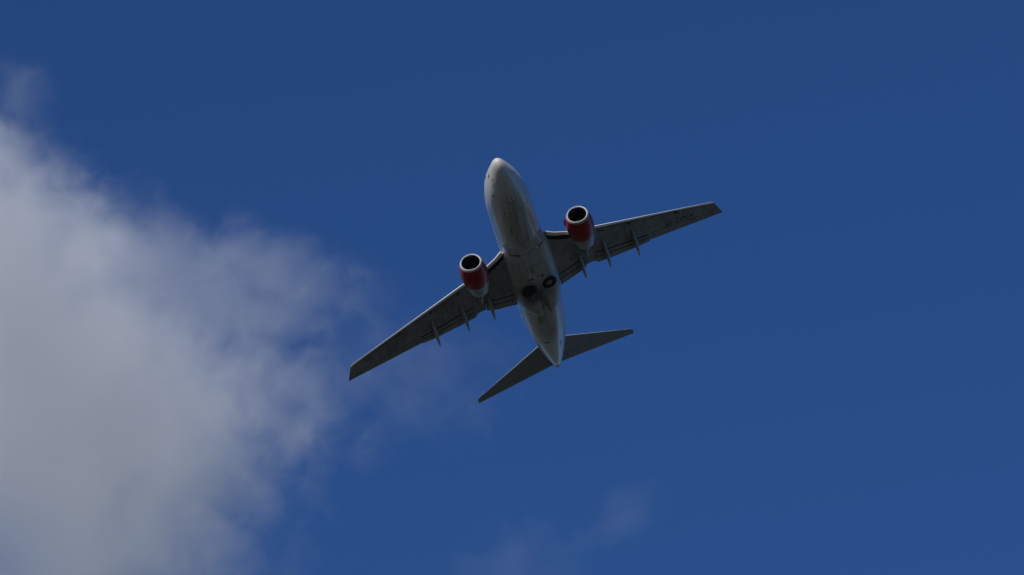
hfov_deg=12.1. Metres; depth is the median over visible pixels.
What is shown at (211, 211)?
sky
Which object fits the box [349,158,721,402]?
airliner
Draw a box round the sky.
[0,0,1023,574]

